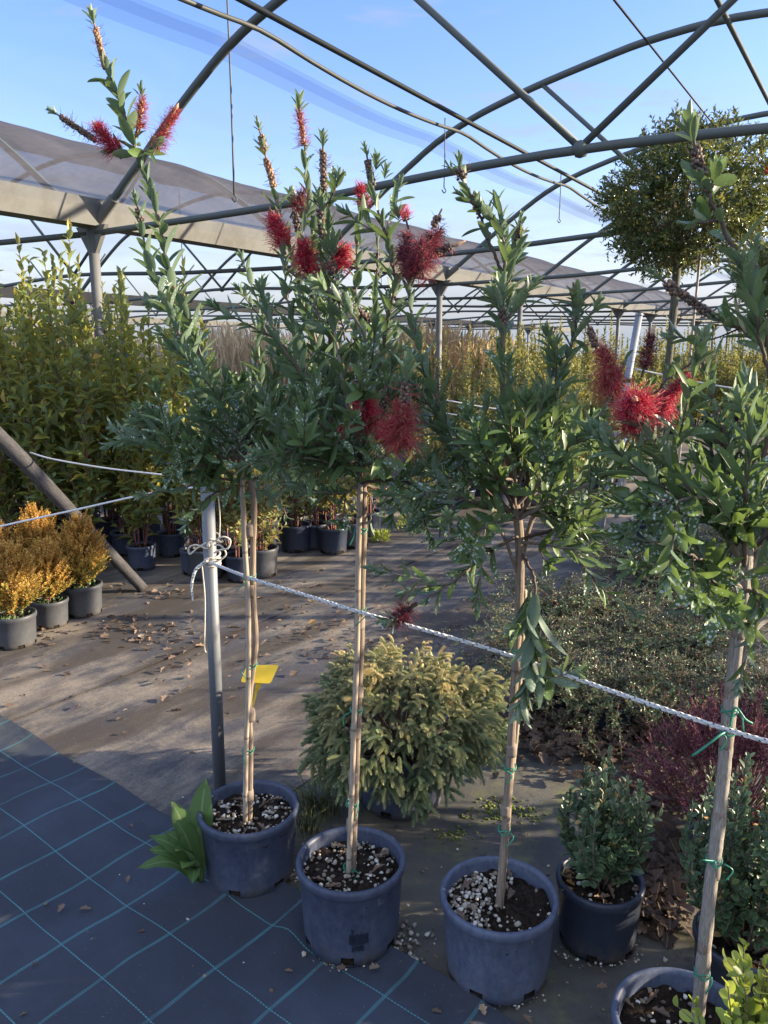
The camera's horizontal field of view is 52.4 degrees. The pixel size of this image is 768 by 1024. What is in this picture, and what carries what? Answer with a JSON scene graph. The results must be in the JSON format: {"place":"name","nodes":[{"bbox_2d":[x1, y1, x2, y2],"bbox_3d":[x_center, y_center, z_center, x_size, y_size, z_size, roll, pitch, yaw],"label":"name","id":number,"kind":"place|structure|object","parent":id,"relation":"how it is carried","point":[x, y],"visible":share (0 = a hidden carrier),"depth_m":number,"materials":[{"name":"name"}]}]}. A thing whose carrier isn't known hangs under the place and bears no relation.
{"place":"outdoors","nodes":[
{"label":"outdoors","id":0,"kind":"place"},
{"bbox_2d":[0,0,767,354],"label":"sky","id":1,"kind":"structure","parent":0,"point":[46,47],"materials":[{"name":"blue"}]},
{"bbox_2d":[230,355,767,1023],"bbox_3d":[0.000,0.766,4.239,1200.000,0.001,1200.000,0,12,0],"label":"ground","id":2,"kind":"structure","parent":0,"point":[582,999],"depth_m":2.59,"materials":[{"name":"fabric"}]},
{"bbox_2d":[0,715,517,1023],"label":"woven weed-control fabric","id":3,"kind":"object","parent":2,"relation":"on","point":[72,840],"visible":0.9,"depth_m":2.14,"materials":[{"name":"fabric"}]},
{"bbox_2d":[138,779,212,884],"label":"broad leaf weed","id":4,"kind":"object","parent":3,"relation":"on","point":[180,847],"visible":0.98,"depth_m":2.34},
{"bbox_2d":[45,3,330,898],"bbox_3d":[-0.481,-0.065,2.123,0.720,2.445,0.556,-3,12,-15],"label":"bottlebrush tree","id":5,"kind":"object","parent":3,"relation":"on","point":[249,841],"visible":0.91,"depth_m":2.08,"materials":[{"name":"green plant"}]},
{"bbox_2d":[241,665,277,706],"bbox_3d":[-0.371,0.532,2.343,0.109,0.153,0.016,-1,12,-6],"label":"plant label","id":6,"kind":"object","parent":5,"relation":"attached to","point":[264,673],"visible":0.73,"depth_m":2.33,"materials":[{"name":"yellow plastic"}]},
{"bbox_2d":[19,751,607,1023],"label":"fallen leaves","id":7,"kind":"object","parent":3,"relation":"on","point":[483,1007],"visible":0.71,"depth_m":2.04,"materials":[{"name":"brown plant"}]},
{"bbox_2d":[200,89,470,966],"bbox_3d":[-0.049,0.105,1.923,0.603,2.193,0.646,5,13,25],"label":"bottlebrush tree","id":8,"kind":"object","parent":3,"relation":"on","point":[350,874],"visible":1,"depth_m":1.83,"materials":[{"name":"green plant"}]},
{"bbox_2d":[672,937,767,1023],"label":"golden shrub","id":9,"kind":"object","parent":3,"relation":"on","point":[744,1006],"visible":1,"depth_m":1.47,"materials":[{"name":"yellow plant"}]},
{"bbox_2d":[5,318,535,421],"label":"dry reeds","id":10,"kind":"object","parent":2,"relation":"on","point":[232,348],"visible":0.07,"depth_m":17.74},
{"bbox_2d":[295,797,330,838],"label":"grass tuft","id":11,"kind":"object","parent":2,"relation":"on","point":[305,826],"visible":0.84,"depth_m":2.64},
{"bbox_2d":[285,769,347,821],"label":"grass tuft","id":12,"kind":"object","parent":2,"relation":"on","point":[320,806],"visible":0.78,"depth_m":2.75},
{"bbox_2d":[0,414,713,719],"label":"path cloth","id":13,"kind":"object","parent":2,"relation":"on","point":[88,667],"visible":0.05,"depth_m":4.88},
{"bbox_2d":[0,270,24,541],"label":"hedging plant","id":14,"kind":"object","parent":13,"relation":"on","point":[8,476],"visible":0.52,"depth_m":5.73,"materials":[{"name":"green plant"}]},
{"bbox_2d":[0,271,32,534],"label":"hedging plant","id":15,"kind":"object","parent":13,"relation":"on","point":[19,501],"visible":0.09,"depth_m":6.46,"materials":[{"name":"green plant"}]},
{"bbox_2d":[0,536,49,649],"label":"amber box","id":16,"kind":"object","parent":13,"relation":"on","point":[17,624],"visible":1,"depth_m":4.22,"materials":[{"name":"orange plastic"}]},
{"bbox_2d":[0,232,51,507],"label":"hedging plant","id":17,"kind":"object","parent":13,"relation":"on","point":[28,326],"visible":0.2,"depth_m":5.94,"materials":[{"name":"green plant"}]},
{"bbox_2d":[7,501,61,546],"bbox_3d":[-2.304,0.230,5.165,0.382,0.647,0.396,0,12,0],"label":"amber box","id":18,"kind":"object","parent":13,"relation":"on","point":[30,510],"visible":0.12,"depth_m":5.11,"materials":[{"name":"orange plant"}]},
{"bbox_2d":[0,294,69,526],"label":"hedging plant","id":19,"kind":"object","parent":13,"relation":"on","point":[29,441],"visible":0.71,"depth_m":5.50,"materials":[{"name":"green plant"}]},
{"bbox_2d":[10,510,63,606],"bbox_3d":[-2.210,0.295,4.941,0.355,0.610,0.372,2,12,8],"label":"amber box","id":20,"kind":"object","parent":13,"relation":"on","point":[34,529],"visible":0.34,"depth_m":4.88,"materials":[{"name":"orange plant"}]},
{"bbox_2d":[14,284,78,535],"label":"hedging plant","id":21,"kind":"object","parent":13,"relation":"on","point":[69,401],"visible":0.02,"depth_m":6.34,"materials":[{"name":"green plant"}]},
{"bbox_2d":[24,535,76,628],"bbox_3d":[-1.975,0.397,4.572,0.339,0.558,0.332,0,12,0],"label":"amber box","id":22,"kind":"object","parent":13,"relation":"on","point":[51,606],"visible":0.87,"depth_m":4.54,"materials":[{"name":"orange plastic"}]},
{"bbox_2d":[29,253,106,556],"bbox_3d":[-2.416,-0.784,5.984,0.655,2.307,0.447,-4,12,-19],"label":"hedging plant","id":23,"kind":"object","parent":13,"relation":"on","point":[46,355],"visible":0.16,"depth_m":5.88,"materials":[{"name":"green plant"}]},
{"bbox_2d":[24,218,121,569],"bbox_3d":[-2.179,-0.779,5.543,0.548,2.473,0.616,0,12,-1],"label":"hedging plant","id":24,"kind":"object","parent":13,"relation":"on","point":[87,489],"visible":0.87,"depth_m":5.51,"materials":[{"name":"green plant"}]},
{"bbox_2d":[0,427,146,591],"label":"diagonal support pole","id":25,"kind":"object","parent":13,"relation":"on","point":[24,462],"visible":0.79,"depth_m":4.91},
{"bbox_2d":[29,452,163,475],"bbox_3d":[-1.744,-0.293,4.683,1.106,0.074,0.018,6,13,26],"label":"cord","id":26,"kind":"object","parent":25,"relation":"attached to","point":[96,466],"visible":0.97,"depth_m":4.67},
{"bbox_2d":[51,250,100,517],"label":"hedging plant","id":27,"kind":"object","parent":13,"relation":"on","point":[61,294],"visible":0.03,"depth_m":6.80,"materials":[{"name":"green plant"}]},
{"bbox_2d":[49,508,110,617],"bbox_3d":[-1.858,0.299,4.777,0.408,0.666,0.393,-9,15,-39],"label":"amber box","id":28,"kind":"object","parent":13,"relation":"on","point":[83,592],"visible":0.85,"depth_m":4.73,"materials":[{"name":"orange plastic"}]},
{"bbox_2d":[63,253,121,542],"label":"hedging plant","id":29,"kind":"object","parent":13,"relation":"on","point":[87,331],"visible":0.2,"depth_m":6.39,"materials":[{"name":"green plant"}]},
{"bbox_2d":[93,280,145,555],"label":"hedging plant","id":30,"kind":"object","parent":13,"relation":"on","point":[119,546],"visible":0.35,"depth_m":6.01,"materials":[{"name":"green plant"}]},
{"bbox_2d":[102,279,142,527],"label":"hedging plant","id":31,"kind":"object","parent":13,"relation":"on","point":[109,324],"visible":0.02,"depth_m":6.72,"materials":[{"name":"green plant"}]},
{"bbox_2d":[91,266,168,570],"bbox_3d":[-1.815,-0.647,5.633,0.618,2.179,0.422,-4,12,-18],"label":"hedging plant","id":32,"kind":"object","parent":13,"relation":"on","point":[141,555],"visible":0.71,"depth_m":5.66,"materials":[{"name":"green plant"}]},
{"bbox_2d":[102,266,162,542],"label":"hedging plant","id":33,"kind":"object","parent":13,"relation":"on","point":[154,527],"visible":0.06,"depth_m":6.39,"materials":[{"name":"green plant"}]},
{"bbox_2d":[127,295,184,557],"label":"hedging plant","id":34,"kind":"object","parent":13,"relation":"on","point":[171,542],"visible":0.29,"depth_m":6.05,"materials":[{"name":"green plant"}]},
{"bbox_2d":[145,335,181,527],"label":"hedging plant","id":35,"kind":"object","parent":13,"relation":"on","point":[170,507],"visible":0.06,"depth_m":7.14,"materials":[{"name":"green plant"}]},
{"bbox_2d":[158,303,198,543],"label":"hedging plant","id":36,"kind":"object","parent":13,"relation":"on","point":[165,362],"visible":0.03,"depth_m":6.47,"materials":[{"name":"green plant"}]},
{"bbox_2d":[149,282,215,574],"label":"hedging plant","id":37,"kind":"object","parent":13,"relation":"on","point":[170,370],"visible":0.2,"depth_m":5.48,"materials":[{"name":"green plant"}]},
{"bbox_2d":[173,290,227,531],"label":"hedging plant","id":38,"kind":"object","parent":13,"relation":"on","point":[202,324],"visible":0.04,"depth_m":6.86,"materials":[{"name":"green plant"}]},
{"bbox_2d":[174,398,228,580],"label":"young shrub","id":39,"kind":"object","parent":13,"relation":"on","point":[195,558],"visible":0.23,"depth_m":5.51,"materials":[{"name":"green plant"}]},
{"bbox_2d":[167,257,243,543],"bbox_3d":[-1.409,-0.743,5.888,0.564,2.264,0.502,-9,15,-37],"label":"hedging plant","id":40,"kind":"object","parent":13,"relation":"on","point":[188,379],"visible":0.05,"depth_m":5.72,"materials":[{"name":"green plant"}]},
{"bbox_2d":[215,408,250,572],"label":"young shrub","id":41,"kind":"object","parent":13,"relation":"on","point":[225,542],"visible":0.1,"depth_m":5.72,"materials":[{"name":"green plant"}]},
{"bbox_2d":[214,464,265,582],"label":"young shrub","id":42,"kind":"object","parent":13,"relation":"on","point":[234,560],"visible":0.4,"depth_m":5.46,"materials":[{"name":"green plant"}]},
{"bbox_2d":[5,569,493,732],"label":"fallen leaves","id":43,"kind":"object","parent":13,"relation":"on","point":[292,673],"visible":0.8,"depth_m":4.43,"materials":[{"name":"brown plant"}]},
{"bbox_2d":[238,448,285,543],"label":"young shrub","id":44,"kind":"object","parent":13,"relation":"on","point":[266,513],"visible":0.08,"depth_m":5.98,"materials":[{"name":"green plant"}]},
{"bbox_2d":[236,413,288,578],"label":"young shrub","id":45,"kind":"object","parent":13,"relation":"on","point":[266,558],"visible":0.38,"depth_m":5.55,"materials":[{"name":"green plant"}]},
{"bbox_2d":[270,406,305,538],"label":"young shrub","id":46,"kind":"object","parent":13,"relation":"on","point":[282,519],"visible":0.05,"depth_m":6.70,"materials":[{"name":"green plant"}]},
{"bbox_2d":[278,461,317,552],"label":"young shrub","id":47,"kind":"object","parent":13,"relation":"on","point":[295,537],"visible":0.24,"depth_m":6.28,"materials":[{"name":"green plant"}]},
{"bbox_2d":[294,452,328,549],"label":"young shrub","id":48,"kind":"object","parent":13,"relation":"on","point":[314,536],"visible":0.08,"depth_m":6.38,"materials":[{"name":"green plant"}]},
{"bbox_2d":[313,470,340,519],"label":"young shrub","id":49,"kind":"object","parent":13,"relation":"on","point":[321,516],"visible":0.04,"depth_m":6.75,"materials":[{"name":"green plant"}]},
{"bbox_2d":[313,471,370,553],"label":"young shrub","id":50,"kind":"object","parent":13,"relation":"on","point":[332,540],"visible":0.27,"depth_m":6.23,"materials":[{"name":"green plant"}]},
{"bbox_2d":[326,455,372,548],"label":"young shrub","id":51,"kind":"object","parent":13,"relation":"on","point":[352,522],"visible":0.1,"depth_m":6.41,"materials":[{"name":"green plant"}]},
{"bbox_2d":[350,406,389,536],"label":"young shrub","id":52,"kind":"object","parent":13,"relation":"on","point":[375,521],"visible":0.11,"depth_m":6.82,"materials":[{"name":"green plant"}]},
{"bbox_2d":[370,528,390,541],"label":"green weed","id":53,"kind":"object","parent":13,"relation":"on","point":[377,537],"visible":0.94,"depth_m":6.67,"materials":[{"name":"green plant"}]},
{"bbox_2d":[397,325,427,456],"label":"shrub","id":54,"kind":"object","parent":13,"relation":"on","point":[417,372],"visible":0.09,"depth_m":11.10,"materials":[{"name":"green plant"}]},
{"bbox_2d":[412,427,437,509],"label":"nursery shrub","id":55,"kind":"object","parent":13,"relation":"on","point":[425,479],"visible":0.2,"depth_m":7.94,"materials":[{"name":"green plant"}]},
{"bbox_2d":[430,331,467,460],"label":"shrub","id":56,"kind":"object","parent":13,"relation":"on","point":[443,371],"visible":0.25,"depth_m":11.34,"materials":[{"name":"green plant"}]},
{"bbox_2d":[448,332,482,508],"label":"nursery shrub","id":57,"kind":"object","parent":13,"relation":"on","point":[472,491],"visible":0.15,"depth_m":7.95,"materials":[{"name":"green plant"}]},
{"bbox_2d":[459,336,494,428],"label":"shrub","id":58,"kind":"object","parent":13,"relation":"on","point":[477,366],"visible":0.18,"depth_m":11.38,"materials":[{"name":"green plant"}]},
{"bbox_2d":[457,324,498,496],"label":"nursery shrub","id":59,"kind":"object","parent":13,"relation":"on","point":[477,492],"visible":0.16,"depth_m":8.58,"materials":[{"name":"green plant"}]},
{"bbox_2d":[478,327,521,505],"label":"nursery shrub","id":60,"kind":"object","parent":13,"relation":"on","point":[503,467],"visible":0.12,"depth_m":8.07,"materials":[{"name":"green plant"}]},
{"bbox_2d":[480,326,522,464],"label":"shrub","id":61,"kind":"object","parent":13,"relation":"on","point":[489,359],"visible":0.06,"depth_m":10.23,"materials":[{"name":"green plant"}]},
{"bbox_2d":[498,323,538,419],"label":"shrub","id":62,"kind":"object","parent":13,"relation":"on","point":[522,351],"visible":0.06,"depth_m":10.75,"materials":[{"name":"green plant"}]},
{"bbox_2d":[496,354,550,504],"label":"nursery shrub","id":63,"kind":"object","parent":13,"relation":"on","point":[520,385],"visible":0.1,"depth_m":8.13,"materials":[{"name":"green plant"}]},
{"bbox_2d":[529,323,574,383],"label":"shrub","id":64,"kind":"object","parent":13,"relation":"on","point":[543,351],"visible":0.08,"depth_m":11.45,"materials":[{"name":"green plant"}]},
{"bbox_2d":[551,344,585,401],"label":"shrub","id":65,"kind":"object","parent":13,"relation":"on","point":[575,370],"visible":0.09,"depth_m":11.71,"materials":[{"name":"green plant"}]},
{"bbox_2d":[571,311,621,487],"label":"nursery shrub","id":66,"kind":"object","parent":13,"relation":"on","point":[590,367],"visible":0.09,"depth_m":8.93,"materials":[{"name":"green plant"}]},
{"bbox_2d":[631,315,676,419],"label":"shrub","id":67,"kind":"object","parent":13,"relation":"on","point":[661,346],"visible":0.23,"depth_m":13.92,"materials":[{"name":"green plant"}]},
{"bbox_2d":[641,324,681,426],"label":"shrub","id":68,"kind":"object","parent":13,"relation":"on","point":[656,362],"visible":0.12,"depth_m":14.46,"materials":[{"name":"green plant"}]},
{"bbox_2d":[688,325,725,425],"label":"shrub","id":69,"kind":"object","parent":13,"relation":"on","point":[696,413],"visible":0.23,"depth_m":14.98,"materials":[{"name":"green plant"}]},
{"bbox_2d":[710,337,740,416],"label":"shrub","id":70,"kind":"object","parent":13,"relation":"on","point":[722,382],"visible":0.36,"depth_m":15.09,"materials":[{"name":"green plant"}]},
{"bbox_2d":[723,331,745,425],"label":"shrub","id":71,"kind":"object","parent":13,"relation":"on","point":[727,358],"visible":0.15,"depth_m":16.47,"materials":[{"name":"green plant"}]},
{"bbox_2d":[44,782,679,1011],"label":"pebbles","id":72,"kind":"object","parent":2,"relation":"on","point":[400,948],"visible":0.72,"depth_m":2.12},
{"bbox_2d":[10,434,757,816],"bbox_3d":[5.760,-0.960,12.647,1.420,0.004,24.900,8,14,34],"label":"path cloth","id":73,"kind":"object","parent":2,"relation":"on","point":[150,760],"visible":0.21,"depth_m":3.75,"materials":[{"name":"fabric"}]},
{"bbox_2d":[200,483,225,789],"bbox_3d":[-0.602,0.481,2.762,0.047,1.191,0.067,-6,13,-25],"label":"metal pole","id":74,"kind":"object","parent":73,"relation":"on","point":[214,651],"visible":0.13,"depth_m":2.75,"materials":[{"name":"metal"}]},
{"bbox_2d":[0,487,201,526],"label":"cord","id":75,"kind":"object","parent":74,"relation":"attached to","point":[49,515],"visible":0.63,"depth_m":2.54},
{"bbox_2d":[187,493,230,652],"bbox_3d":[-0.594,0.187,2.693,0.150,0.612,0.077,0,12,0],"label":"twine","id":76,"kind":"object","parent":74,"relation":"attached to","point":[206,560],"visible":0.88,"depth_m":2.65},
{"bbox_2d":[190,561,767,743],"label":"rope","id":77,"kind":"object","parent":74,"relation":"attached to","point":[654,705],"visible":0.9,"depth_m":1.88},
{"bbox_2d":[561,326,594,490],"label":"nursery shrub","id":78,"kind":"object","parent":73,"relation":"on","point":[579,397],"visible":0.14,"depth_m":8.19,"materials":[{"name":"green plant"}]},
{"bbox_2d":[589,324,634,497],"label":"nursery shrub","id":79,"kind":"object","parent":73,"relation":"on","point":[615,482],"visible":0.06,"depth_m":8.45,"materials":[{"name":"green plant"}]},
{"bbox_2d":[593,313,642,554],"bbox_3d":[1.825,-0.580,6.108,0.278,1.894,0.057,0,12,0],"label":"post","id":80,"kind":"object","parent":73,"relation":"on","point":[633,347],"visible":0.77,"depth_m":5.96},
{"bbox_2d":[733,331,762,427],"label":"shrub","id":81,"kind":"object","parent":73,"relation":"on","point":[749,355],"visible":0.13,"depth_m":15.30,"materials":[{"name":"green plant"}]},
{"bbox_2d":[742,348,767,426],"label":"shrub","id":82,"kind":"object","parent":73,"relation":"on","point":[763,377],"visible":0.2,"depth_m":15.40,"materials":[{"name":"green plant"}]},
{"bbox_2d":[0,0,767,515],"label":"greenhouse","id":83,"kind":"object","parent":2,"relation":"on","point":[50,178],"visible":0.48,"depth_m":7.64,"materials":[{"name":"grey"}]},
{"bbox_2d":[297,634,522,826],"bbox_3d":[0.097,0.761,2.752,0.827,0.592,0.880,0,12,0],"label":"cedar bush","id":84,"kind":"object","parent":2,"relation":"on","point":[403,766],"visible":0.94,"depth_m":2.61,"materials":[{"name":"green plant"}]},
{"bbox_2d":[297,796,546,890],"bbox_3d":[0.089,1.101,2.588,1.022,0.006,0.228,-6,13,-28],"label":"moss","id":85,"kind":"object","parent":2,"relation":"on","point":[493,817],"visible":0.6,"depth_m":2.74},
{"bbox_2d":[440,599,622,674],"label":"creeping shrub","id":86,"kind":"object","parent":2,"relation":"on","point":[563,636],"visible":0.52,"depth_m":4.00,"materials":[{"name":"green plant"}]},
{"bbox_2d":[359,150,718,1005],"bbox_3d":[0.261,0.238,1.715,0.644,2.017,0.807,0,12,0],"label":"bottlebrush tree","id":87,"kind":"object","parent":2,"relation":"on","point":[501,910],"visible":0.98,"depth_m":1.73,"materials":[{"name":"green plant"}]},
{"bbox_2d":[463,632,627,754],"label":"creeping shrub","id":88,"kind":"object","parent":2,"relation":"on","point":[533,699],"visible":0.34,"depth_m":3.51,"materials":[{"name":"green plant"}]},
{"bbox_2d":[461,569,635,633],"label":"creeping shrub","id":89,"kind":"object","parent":2,"relation":"on","point":[558,604],"visible":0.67,"depth_m":4.56,"materials":[{"name":"green plant"}]},
{"bbox_2d":[502,647,711,761],"bbox_3d":[0.982,0.778,3.408,0.841,0.300,0.890,-7,13,-30],"label":"creeping shrub","id":90,"kind":"object","parent":2,"relation":"on","point":[605,714],"visible":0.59,"depth_m":3.28,"materials":[{"name":"green plant"}]},
{"bbox_2d":[556,745,662,964],"bbox_3d":[0.594,0.917,2.117,0.259,0.543,0.241,0,12,0],"label":"evergreen shrub","id":91,"kind":"object","parent":2,"relation":"on","point":[600,881],"visible":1,"depth_m":2.07,"materials":[{"name":"green plant"}]},
{"bbox_2d":[540,576,690,637],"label":"creeping shrub","id":92,"kind":"object","parent":2,"relation":"on","point":[632,599],"visible":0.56,"depth_m":4.55,"materials":[{"name":"green plant"}]},
{"bbox_2d":[491,670,739,948],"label":"fallen leaves","id":93,"kind":"object","parent":2,"relation":"on","point":[666,893],"visible":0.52,"depth_m":2.91,"materials":[{"name":"brown plant"}]},
{"bbox_2d":[586,533,691,573],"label":"creeping shrub","id":94,"kind":"object","parent":2,"relation":"on","point":[614,550],"visible":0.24,"depth_m":5.74,"materials":[{"name":"green plant"}]},
{"bbox_2d":[555,607,727,683],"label":"creeping shrub","id":95,"kind":"object","parent":2,"relation":"on","point":[628,643],"visible":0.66,"depth_m":3.94,"materials":[{"name":"green plant"}]},
{"bbox_2d":[579,545,704,594],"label":"creeping shrub","id":96,"kind":"object","parent":2,"relation":"on","point":[638,572],"visible":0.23,"depth_m":5.27,"materials":[{"name":"green plant"}]},
{"bbox_2d":[575,99,767,1023],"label":"bottlebrush tree","id":97,"kind":"object","parent":2,"relation":"on","point":[733,505],"visible":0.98,"depth_m":1.38,"materials":[{"name":"green plant"}]},
{"bbox_2d":[584,99,767,558],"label":"globe tree","id":98,"kind":"object","parent":2,"relation":"on","point":[673,242],"visible":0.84,"depth_m":5.34,"materials":[{"name":"green plant"}]},
{"bbox_2d":[585,599,767,679],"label":"creeping shrub","id":99,"kind":"object","parent":2,"relation":"on","point":[721,644],"visible":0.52,"depth_m":4.00,"materials":[{"name":"green plant"}]},
{"bbox_2d":[587,642,767,738],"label":"creeping shrub","id":100,"kind":"object","parent":2,"relation":"on","point":[661,682],"visible":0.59,"depth_m":3.42,"materials":[{"name":"green plant"}]},
{"bbox_2d":[616,673,767,877],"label":"heath shrub","id":101,"kind":"object","parent":2,"relation":"on","point":[741,745],"visible":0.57,"depth_m":2.44,"materials":[{"name":"purple plant"}]},
{"bbox_2d":[624,570,767,629],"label":"creeping shrub","id":102,"kind":"object","parent":2,"relation":"on","point":[656,583],"visible":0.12,"depth_m":4.82,"materials":[{"name":"green plant"}]},
{"bbox_2d":[641,630,767,730],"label":"creeping shrub","id":103,"kind":"object","parent":2,"relation":"on","point":[723,669],"visible":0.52,"depth_m":3.49,"materials":[{"name":"green plant"}]},
{"bbox_2d":[678,751,767,997],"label":"evergreen shrub","id":104,"kind":"object","parent":2,"relation":"on","point":[741,907],"visible":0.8,"depth_m":1.90,"materials":[{"name":"green plant"}]},
{"bbox_2d":[698,524,767,563],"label":"creeping shrub","id":105,"kind":"object","parent":2,"relation":"on","point":[711,531],"visible":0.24,"depth_m":6.07,"materials":[{"name":"green plant"}]},
{"bbox_2d":[728,236,767,318],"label":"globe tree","id":106,"kind":"object","parent":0,"point":[763,261],"visible":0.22,"depth_m":7.80,"materials":[{"name":"green plant"}]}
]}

